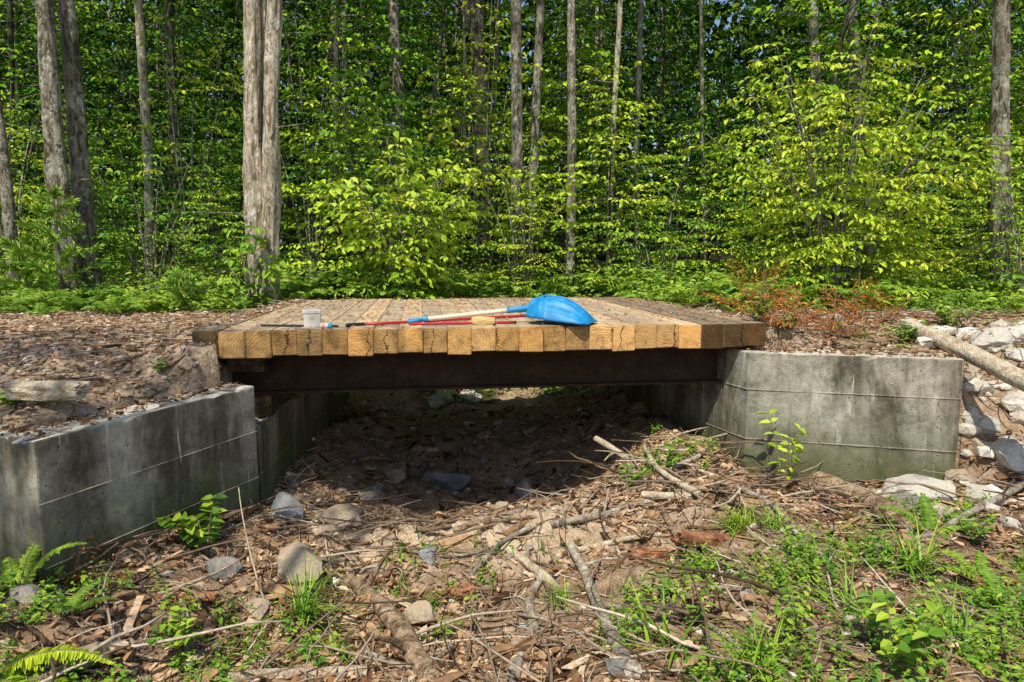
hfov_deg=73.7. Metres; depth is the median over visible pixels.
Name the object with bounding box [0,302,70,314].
fern
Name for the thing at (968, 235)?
sapling tree
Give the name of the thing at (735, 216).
sapling tree
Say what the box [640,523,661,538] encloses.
wood chunk
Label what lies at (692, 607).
leafy plant
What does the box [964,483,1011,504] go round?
rock
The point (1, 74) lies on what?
sapling tree
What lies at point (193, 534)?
leafy plant
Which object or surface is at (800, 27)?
sapling tree
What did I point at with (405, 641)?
log
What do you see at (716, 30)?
distant forest
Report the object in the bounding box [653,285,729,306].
fern
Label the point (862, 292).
fern
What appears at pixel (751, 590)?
branch
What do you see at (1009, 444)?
rock
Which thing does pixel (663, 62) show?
sapling tree
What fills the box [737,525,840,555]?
branch
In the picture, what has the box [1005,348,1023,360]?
rock
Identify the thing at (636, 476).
leafy plant
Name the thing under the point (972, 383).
gravel
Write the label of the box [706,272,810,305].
fern
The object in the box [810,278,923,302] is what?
fern
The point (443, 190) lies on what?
sapling tree
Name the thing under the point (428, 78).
sapling tree
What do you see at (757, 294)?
dead bough
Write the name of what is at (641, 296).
fern
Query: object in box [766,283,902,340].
dead bough
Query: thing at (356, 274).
fern
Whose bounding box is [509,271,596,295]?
fern
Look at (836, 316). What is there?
rock
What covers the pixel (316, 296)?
fern
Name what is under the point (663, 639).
grass tuft
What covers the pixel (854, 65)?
forest tree
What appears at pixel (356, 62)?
forest tree
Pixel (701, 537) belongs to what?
bark slab
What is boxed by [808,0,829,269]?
forest tree
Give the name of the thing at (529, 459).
branch
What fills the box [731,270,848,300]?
fern
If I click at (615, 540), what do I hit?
branch
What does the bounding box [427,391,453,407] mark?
rock
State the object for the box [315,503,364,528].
rock
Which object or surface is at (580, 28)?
forest tree
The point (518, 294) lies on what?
fern
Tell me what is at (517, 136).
forest tree
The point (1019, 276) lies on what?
leafy shrub
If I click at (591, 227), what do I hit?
sapling tree
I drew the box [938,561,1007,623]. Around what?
fern
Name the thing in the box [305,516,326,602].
branch
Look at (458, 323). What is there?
scraper pole
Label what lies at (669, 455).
leafy plant
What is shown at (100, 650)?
rock
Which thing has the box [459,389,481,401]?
rock
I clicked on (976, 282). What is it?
fern
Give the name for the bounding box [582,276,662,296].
fern
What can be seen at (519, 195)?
maple sapling
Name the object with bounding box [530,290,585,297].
fern
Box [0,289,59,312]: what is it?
fern
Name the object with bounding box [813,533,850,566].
grass tuft
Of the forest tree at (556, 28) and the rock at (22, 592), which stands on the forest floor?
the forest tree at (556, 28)
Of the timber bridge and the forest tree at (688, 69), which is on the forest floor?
the forest tree at (688, 69)
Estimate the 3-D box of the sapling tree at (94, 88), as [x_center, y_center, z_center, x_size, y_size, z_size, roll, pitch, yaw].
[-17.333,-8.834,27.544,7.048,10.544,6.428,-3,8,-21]
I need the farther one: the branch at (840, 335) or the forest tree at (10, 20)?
the forest tree at (10, 20)
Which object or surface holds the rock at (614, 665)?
on the creek bed
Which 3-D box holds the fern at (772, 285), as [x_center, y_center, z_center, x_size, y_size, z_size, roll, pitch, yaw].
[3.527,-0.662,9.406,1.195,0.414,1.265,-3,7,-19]
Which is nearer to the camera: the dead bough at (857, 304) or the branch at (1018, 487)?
the branch at (1018, 487)
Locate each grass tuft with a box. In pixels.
[250,554,368,650]
[534,574,585,614]
[595,578,737,672]
[701,595,821,681]
[704,499,778,540]
[748,500,800,531]
[796,555,917,617]
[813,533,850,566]
[842,501,975,594]
[896,562,1023,667]
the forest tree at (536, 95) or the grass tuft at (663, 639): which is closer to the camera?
the grass tuft at (663, 639)
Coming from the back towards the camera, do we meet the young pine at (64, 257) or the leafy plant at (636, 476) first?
the young pine at (64, 257)
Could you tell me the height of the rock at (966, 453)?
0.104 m
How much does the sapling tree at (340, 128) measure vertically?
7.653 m
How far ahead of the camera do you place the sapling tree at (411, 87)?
24.96 m
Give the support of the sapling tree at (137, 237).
on the forest floor
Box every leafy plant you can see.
[0,389,21,406]
[146,606,202,649]
[151,358,165,372]
[156,493,227,553]
[619,464,650,487]
[650,420,662,432]
[663,446,681,467]
[663,575,722,625]
[741,296,774,320]
[774,585,818,640]
[775,312,798,330]
[853,590,951,665]
[890,318,929,341]
[932,297,977,326]
[961,510,1000,544]
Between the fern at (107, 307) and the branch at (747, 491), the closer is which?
the branch at (747, 491)
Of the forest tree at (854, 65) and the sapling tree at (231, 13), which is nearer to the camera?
the forest tree at (854, 65)
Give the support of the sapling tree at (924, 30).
on the forest floor
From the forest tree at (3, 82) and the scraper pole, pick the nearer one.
the scraper pole
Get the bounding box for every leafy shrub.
[0,85,100,295]
[41,152,243,294]
[301,126,504,299]
[578,183,730,285]
[976,165,1023,295]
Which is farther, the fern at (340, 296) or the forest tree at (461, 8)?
the forest tree at (461, 8)
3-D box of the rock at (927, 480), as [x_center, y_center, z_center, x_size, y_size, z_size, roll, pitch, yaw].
[2.854,1.086,4.846,0.520,0.245,0.364,1,7,10]
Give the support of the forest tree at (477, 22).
on the forest floor
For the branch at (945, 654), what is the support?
on the creek bed
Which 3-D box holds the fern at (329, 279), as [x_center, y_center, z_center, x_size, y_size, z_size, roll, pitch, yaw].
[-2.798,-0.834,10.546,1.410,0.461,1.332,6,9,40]
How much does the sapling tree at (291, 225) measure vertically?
5.032 m
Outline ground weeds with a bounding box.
[0,295,1023,681]
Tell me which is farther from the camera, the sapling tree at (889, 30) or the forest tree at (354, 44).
the forest tree at (354, 44)
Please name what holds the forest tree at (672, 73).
on the forest floor
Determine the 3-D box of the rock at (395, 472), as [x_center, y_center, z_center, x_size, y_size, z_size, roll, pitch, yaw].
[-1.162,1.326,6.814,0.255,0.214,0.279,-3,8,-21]
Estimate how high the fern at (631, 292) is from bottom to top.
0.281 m
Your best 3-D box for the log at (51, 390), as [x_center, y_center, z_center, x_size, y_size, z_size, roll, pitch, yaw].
[-2.624,0.279,3.849,0.449,0.109,0.135,1,13,-7]
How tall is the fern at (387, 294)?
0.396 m
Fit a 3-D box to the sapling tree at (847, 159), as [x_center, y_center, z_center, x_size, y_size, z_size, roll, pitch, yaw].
[5.977,-3.187,13.516,3.488,4.565,3.995,-1,7,-5]
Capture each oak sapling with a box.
[194,223,290,310]
[312,68,451,273]
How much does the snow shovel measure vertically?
0.221 m
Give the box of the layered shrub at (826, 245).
[668,22,1023,310]
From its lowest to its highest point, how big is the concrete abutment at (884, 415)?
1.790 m
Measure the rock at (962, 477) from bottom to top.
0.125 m
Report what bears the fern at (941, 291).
on the forest floor
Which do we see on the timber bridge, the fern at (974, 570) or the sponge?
the sponge
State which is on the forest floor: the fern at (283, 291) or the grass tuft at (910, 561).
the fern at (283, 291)
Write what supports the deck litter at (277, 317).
on the timber bridge
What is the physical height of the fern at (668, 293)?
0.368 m
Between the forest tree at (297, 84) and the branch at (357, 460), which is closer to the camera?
the branch at (357, 460)
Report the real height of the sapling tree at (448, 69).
6.580 m
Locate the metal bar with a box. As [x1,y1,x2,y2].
[261,324,337,326]
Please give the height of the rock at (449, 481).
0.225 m
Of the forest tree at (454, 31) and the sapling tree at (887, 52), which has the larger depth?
the forest tree at (454, 31)
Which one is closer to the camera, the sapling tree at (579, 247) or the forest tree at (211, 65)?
the sapling tree at (579, 247)
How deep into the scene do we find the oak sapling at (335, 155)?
11.27 m
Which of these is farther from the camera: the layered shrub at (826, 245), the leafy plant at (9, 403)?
the layered shrub at (826, 245)
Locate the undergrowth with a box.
[0,261,1023,410]
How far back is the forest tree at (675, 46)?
37.29 m
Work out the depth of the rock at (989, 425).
5.17 m
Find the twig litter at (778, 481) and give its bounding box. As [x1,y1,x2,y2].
[0,299,1023,681]
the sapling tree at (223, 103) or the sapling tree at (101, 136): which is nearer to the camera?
the sapling tree at (101, 136)
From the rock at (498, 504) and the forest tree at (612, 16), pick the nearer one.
the rock at (498, 504)
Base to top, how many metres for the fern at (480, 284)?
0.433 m
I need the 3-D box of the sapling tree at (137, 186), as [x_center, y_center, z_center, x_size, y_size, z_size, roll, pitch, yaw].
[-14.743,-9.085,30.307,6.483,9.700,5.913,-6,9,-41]
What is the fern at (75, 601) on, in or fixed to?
on the creek bed
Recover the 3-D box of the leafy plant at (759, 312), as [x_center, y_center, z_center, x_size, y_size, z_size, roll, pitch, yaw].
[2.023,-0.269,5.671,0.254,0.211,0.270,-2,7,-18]
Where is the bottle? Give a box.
[320,323,332,328]
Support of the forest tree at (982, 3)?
on the forest floor
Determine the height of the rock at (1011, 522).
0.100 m
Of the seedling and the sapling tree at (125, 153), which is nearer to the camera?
the seedling
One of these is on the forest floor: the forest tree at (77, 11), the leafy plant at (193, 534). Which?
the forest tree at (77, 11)
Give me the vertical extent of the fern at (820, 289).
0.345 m
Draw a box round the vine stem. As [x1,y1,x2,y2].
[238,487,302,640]
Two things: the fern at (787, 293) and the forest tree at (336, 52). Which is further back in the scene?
the forest tree at (336, 52)
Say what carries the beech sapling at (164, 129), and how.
on the forest floor
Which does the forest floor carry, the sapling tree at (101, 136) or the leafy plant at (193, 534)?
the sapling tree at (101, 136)
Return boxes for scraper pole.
[409,321,515,324]
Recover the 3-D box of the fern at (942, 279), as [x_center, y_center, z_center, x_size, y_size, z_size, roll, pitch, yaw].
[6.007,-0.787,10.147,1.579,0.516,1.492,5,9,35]
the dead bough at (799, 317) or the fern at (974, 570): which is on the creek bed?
the fern at (974, 570)
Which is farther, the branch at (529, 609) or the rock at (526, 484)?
the rock at (526, 484)
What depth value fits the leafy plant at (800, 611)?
2.81 m
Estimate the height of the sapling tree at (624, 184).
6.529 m
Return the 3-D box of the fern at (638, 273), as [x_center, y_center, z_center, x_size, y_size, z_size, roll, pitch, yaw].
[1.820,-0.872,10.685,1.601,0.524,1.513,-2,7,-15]
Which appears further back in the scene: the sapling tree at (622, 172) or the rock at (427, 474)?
the sapling tree at (622, 172)
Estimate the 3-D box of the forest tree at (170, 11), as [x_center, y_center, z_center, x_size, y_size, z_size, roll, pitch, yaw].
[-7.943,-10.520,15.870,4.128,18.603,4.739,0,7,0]
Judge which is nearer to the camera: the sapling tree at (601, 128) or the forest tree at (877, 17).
the sapling tree at (601, 128)
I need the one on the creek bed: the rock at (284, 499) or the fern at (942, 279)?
the rock at (284, 499)
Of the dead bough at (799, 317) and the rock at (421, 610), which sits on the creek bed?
the rock at (421, 610)
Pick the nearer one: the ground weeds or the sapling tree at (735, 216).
the ground weeds
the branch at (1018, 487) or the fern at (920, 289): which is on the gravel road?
the fern at (920, 289)
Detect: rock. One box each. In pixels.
[7,584,41,604]
[55,641,110,672]
[205,556,242,580]
[242,597,269,620]
[271,492,303,521]
[277,541,322,584]
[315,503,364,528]
[357,485,384,504]
[360,562,384,574]
[381,461,406,482]
[403,600,435,624]
[418,546,436,565]
[421,468,434,481]
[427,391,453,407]
[432,469,470,491]
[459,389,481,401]
[494,501,508,508]
[514,477,532,497]
[605,658,624,678]
[624,463,639,474]
[821,313,844,322]
[881,474,955,510]
[944,469,976,483]
[960,449,973,457]
[961,406,979,424]
[964,362,982,372]
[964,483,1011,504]
[970,327,1013,348]
[970,438,989,448]
[976,414,1000,433]
[978,381,994,393]
[990,435,1023,473]
[999,391,1023,404]
[999,515,1021,530]
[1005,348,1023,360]
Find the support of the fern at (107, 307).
on the gravel road
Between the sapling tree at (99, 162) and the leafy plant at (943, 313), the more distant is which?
the sapling tree at (99, 162)
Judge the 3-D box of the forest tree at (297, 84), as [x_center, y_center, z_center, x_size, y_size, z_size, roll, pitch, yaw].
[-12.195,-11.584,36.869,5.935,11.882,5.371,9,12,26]
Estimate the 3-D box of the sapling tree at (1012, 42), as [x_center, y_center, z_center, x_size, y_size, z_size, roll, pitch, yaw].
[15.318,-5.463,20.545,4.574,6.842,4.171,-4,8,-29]
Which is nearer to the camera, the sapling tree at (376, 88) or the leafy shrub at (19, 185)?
the leafy shrub at (19, 185)
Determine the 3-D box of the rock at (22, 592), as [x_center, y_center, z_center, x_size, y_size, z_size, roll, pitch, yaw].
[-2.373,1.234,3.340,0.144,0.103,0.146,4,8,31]
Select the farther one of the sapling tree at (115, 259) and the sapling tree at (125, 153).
the sapling tree at (125, 153)
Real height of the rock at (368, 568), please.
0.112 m
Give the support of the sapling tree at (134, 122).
on the forest floor
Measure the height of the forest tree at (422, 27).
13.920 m
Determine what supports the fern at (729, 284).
on the gravel road
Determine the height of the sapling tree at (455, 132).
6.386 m
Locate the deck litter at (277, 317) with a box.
[204,296,752,327]
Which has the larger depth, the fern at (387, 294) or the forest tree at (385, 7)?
the forest tree at (385, 7)
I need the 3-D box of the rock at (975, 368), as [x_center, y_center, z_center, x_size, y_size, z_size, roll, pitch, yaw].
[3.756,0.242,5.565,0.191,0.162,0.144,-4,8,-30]
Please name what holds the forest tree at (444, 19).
on the forest floor
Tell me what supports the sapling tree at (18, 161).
on the forest floor
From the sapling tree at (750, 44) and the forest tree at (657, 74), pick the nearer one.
the sapling tree at (750, 44)
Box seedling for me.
[756,409,805,487]
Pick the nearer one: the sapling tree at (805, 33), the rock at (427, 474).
the rock at (427, 474)
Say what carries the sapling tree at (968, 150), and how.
on the forest floor
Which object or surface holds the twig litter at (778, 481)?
on the creek bed
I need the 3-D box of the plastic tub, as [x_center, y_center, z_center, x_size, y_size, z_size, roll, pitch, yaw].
[-1.509,-0.172,5.154,0.134,0.129,0.134,-2,7,-18]
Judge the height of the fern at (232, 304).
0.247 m
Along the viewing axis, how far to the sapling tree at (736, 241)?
11.43 m
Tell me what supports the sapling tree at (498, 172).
on the forest floor
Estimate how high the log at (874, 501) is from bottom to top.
0.283 m
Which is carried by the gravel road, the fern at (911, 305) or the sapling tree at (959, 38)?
the fern at (911, 305)
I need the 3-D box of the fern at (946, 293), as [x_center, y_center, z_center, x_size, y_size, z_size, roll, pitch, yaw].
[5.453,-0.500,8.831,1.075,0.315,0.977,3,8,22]
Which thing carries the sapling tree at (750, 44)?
on the forest floor
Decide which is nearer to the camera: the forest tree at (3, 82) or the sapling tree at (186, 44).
the sapling tree at (186, 44)
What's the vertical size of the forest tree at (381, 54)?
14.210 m
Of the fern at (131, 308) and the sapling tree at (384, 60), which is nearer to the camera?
the fern at (131, 308)
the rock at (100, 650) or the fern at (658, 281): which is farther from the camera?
the fern at (658, 281)
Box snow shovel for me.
[407,294,597,324]
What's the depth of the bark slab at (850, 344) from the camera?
5.50 m
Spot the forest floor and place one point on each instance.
(683, 256)
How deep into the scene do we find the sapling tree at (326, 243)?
11.68 m
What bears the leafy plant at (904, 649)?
on the creek bed
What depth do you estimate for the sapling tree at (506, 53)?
24.71 m
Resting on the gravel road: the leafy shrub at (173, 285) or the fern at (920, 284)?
the leafy shrub at (173, 285)
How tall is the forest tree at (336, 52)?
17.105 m
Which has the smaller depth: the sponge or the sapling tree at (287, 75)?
the sponge
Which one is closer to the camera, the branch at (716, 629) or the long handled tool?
the branch at (716, 629)
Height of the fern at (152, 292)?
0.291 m
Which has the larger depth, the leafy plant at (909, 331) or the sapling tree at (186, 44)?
the sapling tree at (186, 44)
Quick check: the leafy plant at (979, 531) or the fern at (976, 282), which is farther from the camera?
the fern at (976, 282)
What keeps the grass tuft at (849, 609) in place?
on the creek bed
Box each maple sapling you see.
[409,0,566,285]
[444,132,599,295]
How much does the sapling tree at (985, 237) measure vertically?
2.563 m
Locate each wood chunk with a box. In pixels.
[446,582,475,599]
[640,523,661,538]
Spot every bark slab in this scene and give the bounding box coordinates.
[164,591,220,602]
[625,547,670,559]
[671,530,746,546]
[707,546,752,560]
[831,341,876,348]
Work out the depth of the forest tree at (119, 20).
26.90 m
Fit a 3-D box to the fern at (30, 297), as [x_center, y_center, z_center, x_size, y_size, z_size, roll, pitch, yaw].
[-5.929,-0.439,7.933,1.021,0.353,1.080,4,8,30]
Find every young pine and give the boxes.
[0,231,62,298]
[4,184,119,306]
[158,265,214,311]
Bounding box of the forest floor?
[0,205,1022,308]
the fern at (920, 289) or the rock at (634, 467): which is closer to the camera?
the rock at (634, 467)
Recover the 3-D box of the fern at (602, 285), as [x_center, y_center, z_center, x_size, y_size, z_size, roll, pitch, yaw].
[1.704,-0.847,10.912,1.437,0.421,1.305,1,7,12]
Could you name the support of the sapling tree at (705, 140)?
on the forest floor
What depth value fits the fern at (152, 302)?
8.43 m
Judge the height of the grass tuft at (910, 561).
0.386 m
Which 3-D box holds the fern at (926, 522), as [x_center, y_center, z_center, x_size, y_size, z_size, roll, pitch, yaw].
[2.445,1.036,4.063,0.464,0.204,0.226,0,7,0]
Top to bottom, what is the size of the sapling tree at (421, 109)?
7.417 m
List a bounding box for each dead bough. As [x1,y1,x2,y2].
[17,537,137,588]
[694,259,802,313]
[751,287,843,331]
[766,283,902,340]
[800,274,929,323]
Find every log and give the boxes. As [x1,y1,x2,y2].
[3,380,90,400]
[227,665,366,681]
[343,545,439,681]
[810,471,909,528]
[900,317,1023,391]
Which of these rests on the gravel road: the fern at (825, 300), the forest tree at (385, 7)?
the fern at (825, 300)
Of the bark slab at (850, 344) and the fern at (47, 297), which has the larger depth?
the fern at (47, 297)
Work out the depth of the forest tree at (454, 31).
23.67 m
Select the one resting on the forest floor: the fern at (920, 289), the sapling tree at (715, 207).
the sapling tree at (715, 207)
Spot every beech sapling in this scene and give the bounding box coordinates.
[88,0,243,274]
[236,8,378,283]
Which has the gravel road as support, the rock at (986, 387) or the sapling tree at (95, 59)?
the rock at (986, 387)
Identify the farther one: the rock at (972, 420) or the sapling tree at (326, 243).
the sapling tree at (326, 243)
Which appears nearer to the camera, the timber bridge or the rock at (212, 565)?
the rock at (212, 565)
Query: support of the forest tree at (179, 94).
on the forest floor
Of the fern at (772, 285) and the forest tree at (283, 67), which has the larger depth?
the forest tree at (283, 67)
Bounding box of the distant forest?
[0,0,1023,248]
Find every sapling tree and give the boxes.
[0,0,62,230]
[0,2,180,229]
[0,4,180,221]
[0,8,103,180]
[0,13,181,251]
[0,23,121,250]
[0,103,47,259]
[0,108,50,252]
[1,93,176,268]
[13,107,128,242]
[14,0,242,246]
[21,121,190,281]
[21,137,150,279]
[22,76,125,216]
[37,51,223,256]
[53,0,295,253]
[53,161,184,284]
[85,19,243,219]
[91,0,243,276]
[92,27,193,217]
[102,22,241,242]
[139,142,243,296]
[144,176,285,296]
[153,0,319,255]
[157,0,307,220]
[157,116,311,283]
[164,73,243,261]
[174,49,359,270]
[198,0,431,258]
[217,83,347,274]
[218,26,427,276]
[279,94,464,274]
[280,107,391,260]
[281,0,468,270]
[282,0,508,259]
[287,53,390,223]
[324,20,442,225]
[343,36,471,225]
[372,2,510,239]
[376,67,542,270]
[377,161,490,277]
[379,0,498,191]
[405,32,506,222]
[406,30,585,271]
[428,61,552,243]
[432,80,564,271]
[456,0,663,272]
[462,71,624,274]
[468,170,561,286]
[487,0,634,279]
[492,50,604,253]
[497,111,601,267]
[499,79,645,267]
[501,5,660,234]
[508,53,711,274]
[537,62,673,265]
[560,27,694,232]
[577,100,657,239]
[584,0,749,268]
[613,89,753,282]
[619,59,799,264]
[645,107,750,263]
[645,142,789,279]
[646,105,715,219]
[649,0,853,276]
[651,79,746,225]
[667,0,829,257]
[683,20,850,200]
[688,163,831,280]
[689,46,878,254]
[695,73,787,238]
[700,0,947,270]
[722,45,929,269]
[726,155,812,267]
[737,18,942,225]
[747,30,873,237]
[766,27,963,259]
[776,83,965,269]
[778,119,961,276]
[787,69,924,249]
[827,0,1012,218]
[830,78,937,241]
[841,0,1023,260]
[845,0,1023,275]
[870,6,1015,219]
[898,170,1023,282]
[902,0,1023,273]
[907,63,1023,263]
[910,72,1023,274]
[915,19,1023,241]
[930,139,1023,278]
[940,138,1023,279]
[947,79,1023,255]
[953,40,1023,238]
[954,78,1023,266]
[1010,59,1023,213]
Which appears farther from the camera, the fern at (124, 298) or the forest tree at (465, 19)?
the forest tree at (465, 19)
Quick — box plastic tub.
[302,309,320,327]
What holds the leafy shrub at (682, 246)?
on the forest floor
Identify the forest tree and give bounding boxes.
[0,0,34,101]
[0,0,41,165]
[0,0,81,251]
[0,0,96,241]
[0,0,120,59]
[0,96,21,295]
[1,0,132,104]
[28,0,103,291]
[59,0,175,246]
[59,0,233,254]
[123,0,154,287]
[130,0,243,231]
[136,24,210,222]
[147,0,243,181]
[165,0,180,264]
[183,0,243,201]
[196,0,306,309]
[204,0,354,242]
[230,41,332,157]
[235,0,445,272]
[281,0,340,227]
[281,3,328,228]
[282,0,401,257]
[310,2,390,182]
[311,2,381,104]
[321,0,341,276]
[352,5,424,173]
[355,0,452,77]
[377,0,505,212]
[381,0,408,261]
[400,0,454,94]
[405,1,510,212]
[415,0,532,271]
[420,0,504,238]
[434,0,534,262]
[469,0,498,281]
[510,0,541,293]
[521,0,636,146]
[524,0,544,287]
[546,0,661,267]
[552,0,612,84]
[558,2,668,218]
[562,0,610,295]
[563,0,634,235]
[594,0,622,274]
[621,0,643,266]
[621,0,718,238]
[623,5,691,231]
[644,0,707,207]
[646,13,711,188]
[680,0,707,280]
[759,0,876,188]
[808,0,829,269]
[823,0,929,248]
[845,0,878,266]
[887,2,960,121]
[913,0,1023,254]
[946,0,1023,83]
[946,1,1023,227]
[987,0,1023,284]
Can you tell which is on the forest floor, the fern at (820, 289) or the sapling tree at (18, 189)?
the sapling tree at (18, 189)
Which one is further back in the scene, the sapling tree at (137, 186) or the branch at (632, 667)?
the sapling tree at (137, 186)
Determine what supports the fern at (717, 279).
on the forest floor
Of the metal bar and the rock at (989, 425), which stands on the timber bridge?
the metal bar
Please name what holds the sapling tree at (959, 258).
on the forest floor
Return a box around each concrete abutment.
[0,360,349,582]
[616,346,963,483]
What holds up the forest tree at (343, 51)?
on the forest floor
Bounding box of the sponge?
[471,316,495,324]
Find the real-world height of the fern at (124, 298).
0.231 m
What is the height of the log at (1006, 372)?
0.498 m
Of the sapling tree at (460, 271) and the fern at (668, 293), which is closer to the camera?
the fern at (668, 293)
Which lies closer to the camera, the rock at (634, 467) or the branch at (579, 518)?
the branch at (579, 518)
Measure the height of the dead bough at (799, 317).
0.386 m
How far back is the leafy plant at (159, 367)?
4.60 m
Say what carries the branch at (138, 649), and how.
on the creek bed
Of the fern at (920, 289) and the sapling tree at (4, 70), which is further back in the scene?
the sapling tree at (4, 70)
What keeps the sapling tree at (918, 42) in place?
on the forest floor
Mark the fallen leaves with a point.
(288, 610)
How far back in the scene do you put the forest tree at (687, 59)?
31.43 m
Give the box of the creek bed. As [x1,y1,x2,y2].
[0,385,1023,681]
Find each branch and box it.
[98,350,164,367]
[102,612,152,662]
[279,620,334,652]
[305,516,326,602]
[328,453,418,472]
[365,639,455,669]
[381,517,451,531]
[393,546,487,557]
[442,603,518,621]
[452,514,534,532]
[468,523,535,575]
[505,546,561,594]
[506,574,543,681]
[513,428,592,467]
[550,488,655,527]
[556,532,662,558]
[565,540,641,677]
[593,436,672,460]
[635,598,742,649]
[641,491,692,499]
[642,446,703,498]
[659,506,699,557]
[668,448,705,469]
[669,575,763,595]
[735,484,806,546]
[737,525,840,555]
[774,321,876,337]
[836,590,902,639]
[876,479,1023,546]
[934,592,1021,649]
[942,603,979,664]
[977,378,999,404]
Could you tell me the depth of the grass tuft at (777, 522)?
4.13 m
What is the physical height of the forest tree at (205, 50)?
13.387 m
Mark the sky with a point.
(717, 22)
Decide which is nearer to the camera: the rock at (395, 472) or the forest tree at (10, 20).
the rock at (395, 472)
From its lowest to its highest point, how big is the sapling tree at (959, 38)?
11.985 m
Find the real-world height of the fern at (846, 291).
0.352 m
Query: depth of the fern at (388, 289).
9.28 m
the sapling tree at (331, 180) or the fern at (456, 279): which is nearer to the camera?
the fern at (456, 279)
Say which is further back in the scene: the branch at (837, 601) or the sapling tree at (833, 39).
the sapling tree at (833, 39)
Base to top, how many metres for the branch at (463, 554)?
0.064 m
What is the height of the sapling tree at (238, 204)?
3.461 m
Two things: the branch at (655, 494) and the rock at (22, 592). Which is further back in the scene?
the branch at (655, 494)
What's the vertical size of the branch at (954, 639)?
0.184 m
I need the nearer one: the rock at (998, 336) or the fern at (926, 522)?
the fern at (926, 522)
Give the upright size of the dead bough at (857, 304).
0.494 m
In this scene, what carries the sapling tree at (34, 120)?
on the forest floor
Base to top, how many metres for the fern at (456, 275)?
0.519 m
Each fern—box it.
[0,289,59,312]
[0,291,61,313]
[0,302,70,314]
[0,644,116,681]
[1,541,85,586]
[3,288,79,306]
[42,582,116,613]
[46,299,91,310]
[47,288,128,308]
[75,290,130,298]
[80,294,149,313]
[80,297,146,313]
[91,295,161,303]
[110,296,167,311]
[130,290,191,309]
[147,291,206,303]
[204,294,278,310]
[261,290,329,300]
[280,271,352,294]
[280,272,357,298]
[280,278,351,299]
[291,272,354,290]
[312,290,342,299]
[322,276,386,293]
[326,291,352,299]
[330,276,433,298]
[341,276,413,298]
[344,270,373,280]
[366,272,442,291]
[377,281,479,298]
[414,271,480,288]
[425,268,489,290]
[430,284,470,298]
[453,272,533,295]
[459,284,500,298]
[478,293,524,297]
[480,290,512,297]
[486,276,572,297]
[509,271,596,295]
[527,291,579,297]
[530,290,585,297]
[554,274,637,296]
[573,269,669,290]
[577,275,656,295]
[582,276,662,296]
[609,276,684,285]
[611,290,663,296]
[617,278,689,292]
[619,291,685,305]
[623,290,695,302]
[638,281,697,300]
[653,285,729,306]
[681,281,744,308]
[682,277,737,283]
[687,277,755,283]
[690,283,769,307]
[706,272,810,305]
[711,285,774,304]
[718,277,795,291]
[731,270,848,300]
[736,277,842,307]
[739,286,814,300]
[754,278,799,304]
[800,287,891,307]
[802,290,853,308]
[804,287,884,308]
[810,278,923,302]
[826,285,904,300]
[861,270,976,293]
[878,493,962,535]
[879,287,942,306]
[888,296,955,310]
[893,274,985,295]
[899,291,984,310]
[903,288,950,298]
[908,283,926,286]
[928,278,1018,296]
[932,548,989,582]
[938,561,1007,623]
[959,293,1023,309]
[966,280,1007,296]
[980,278,1023,288]
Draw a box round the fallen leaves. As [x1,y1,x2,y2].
[0,300,1023,681]
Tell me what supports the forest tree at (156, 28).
on the forest floor
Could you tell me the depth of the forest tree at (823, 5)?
22.37 m
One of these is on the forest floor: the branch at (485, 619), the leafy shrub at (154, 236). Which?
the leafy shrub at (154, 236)
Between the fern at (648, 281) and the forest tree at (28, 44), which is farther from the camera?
the forest tree at (28, 44)
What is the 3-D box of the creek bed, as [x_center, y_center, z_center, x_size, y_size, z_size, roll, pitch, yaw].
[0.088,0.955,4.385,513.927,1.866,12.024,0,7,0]
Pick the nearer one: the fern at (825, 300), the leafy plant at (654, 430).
the leafy plant at (654, 430)
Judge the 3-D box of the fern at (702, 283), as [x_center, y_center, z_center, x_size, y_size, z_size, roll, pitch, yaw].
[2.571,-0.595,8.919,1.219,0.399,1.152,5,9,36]
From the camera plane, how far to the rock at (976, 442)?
5.17 m
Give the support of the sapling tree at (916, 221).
on the forest floor
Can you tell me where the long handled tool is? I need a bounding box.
[346,314,524,326]
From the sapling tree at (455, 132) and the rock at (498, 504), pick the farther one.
the sapling tree at (455, 132)
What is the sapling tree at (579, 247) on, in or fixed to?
on the forest floor
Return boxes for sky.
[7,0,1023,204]
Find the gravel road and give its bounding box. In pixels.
[0,299,1023,426]
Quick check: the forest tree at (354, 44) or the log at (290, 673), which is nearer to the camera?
the log at (290, 673)
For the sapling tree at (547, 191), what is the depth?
20.68 m
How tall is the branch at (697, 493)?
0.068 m
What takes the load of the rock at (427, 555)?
on the creek bed
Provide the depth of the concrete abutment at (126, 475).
4.03 m
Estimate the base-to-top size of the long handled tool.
0.033 m
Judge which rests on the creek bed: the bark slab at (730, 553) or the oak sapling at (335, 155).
the bark slab at (730, 553)
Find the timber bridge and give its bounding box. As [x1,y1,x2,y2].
[192,297,765,416]
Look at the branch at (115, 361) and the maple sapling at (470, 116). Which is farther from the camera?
the maple sapling at (470, 116)
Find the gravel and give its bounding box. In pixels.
[0,299,1023,681]
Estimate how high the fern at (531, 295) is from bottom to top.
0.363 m
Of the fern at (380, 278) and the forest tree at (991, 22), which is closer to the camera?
the fern at (380, 278)
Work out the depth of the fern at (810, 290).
8.56 m

